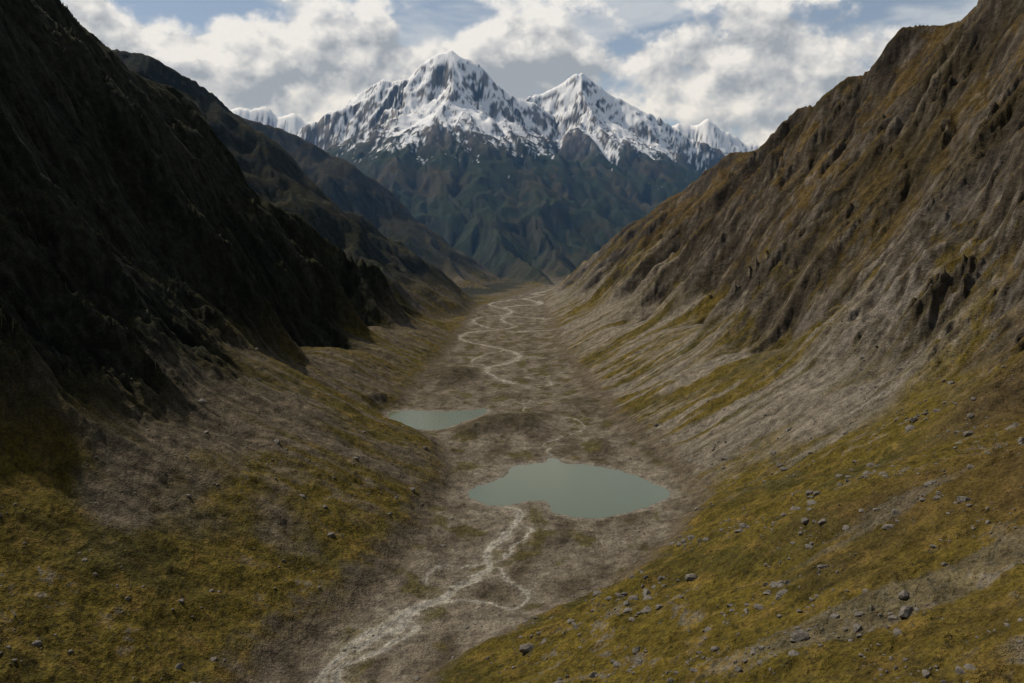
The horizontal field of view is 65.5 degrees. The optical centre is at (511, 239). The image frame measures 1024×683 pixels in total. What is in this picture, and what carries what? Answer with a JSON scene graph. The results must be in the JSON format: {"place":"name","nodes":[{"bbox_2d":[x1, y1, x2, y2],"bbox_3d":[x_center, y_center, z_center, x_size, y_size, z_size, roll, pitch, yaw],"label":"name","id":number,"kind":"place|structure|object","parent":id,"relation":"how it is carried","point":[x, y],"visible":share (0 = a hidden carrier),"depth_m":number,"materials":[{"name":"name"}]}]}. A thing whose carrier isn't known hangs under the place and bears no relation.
{"place":"outdoors","nodes":[
{"label":"outdoors","id":0,"kind":"place"},
{"bbox_2d":[388,409,486,429],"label":"glacial lake","id":1,"kind":"structure","parent":0,"point":[428,420],"depth_m":1794.93,"materials":[{"name":"grey liquid"}]},
{"bbox_2d":[0,0,1023,682],"bbox_3d":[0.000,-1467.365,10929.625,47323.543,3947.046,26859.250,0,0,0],"label":"mountain valley terrain","id":2,"kind":"structure","parent":0,"point":[578,268],"depth_m":1323.78,"materials":[{"name":"stone"}]},
{"bbox_2d":[0,206,1023,682],"bbox_3d":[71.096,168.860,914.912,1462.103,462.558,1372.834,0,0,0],"label":"boulders","id":3,"kind":"object","parent":2,"relation":"on","point":[798,634],"visible":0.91,"depth_m":635.21,"materials":[{"name":"stone"}]},
{"bbox_2d":[61,0,977,144],"label":"sky","id":4,"kind":"structure","parent":0,"point":[744,67],"materials":[{"name":"white"}]},
{"bbox_2d":[468,458,669,517],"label":"glacial lake","id":5,"kind":"structure","parent":0,"point":[577,490],"depth_m":1271.86,"materials":[{"name":"grey liquid"}]}
]}

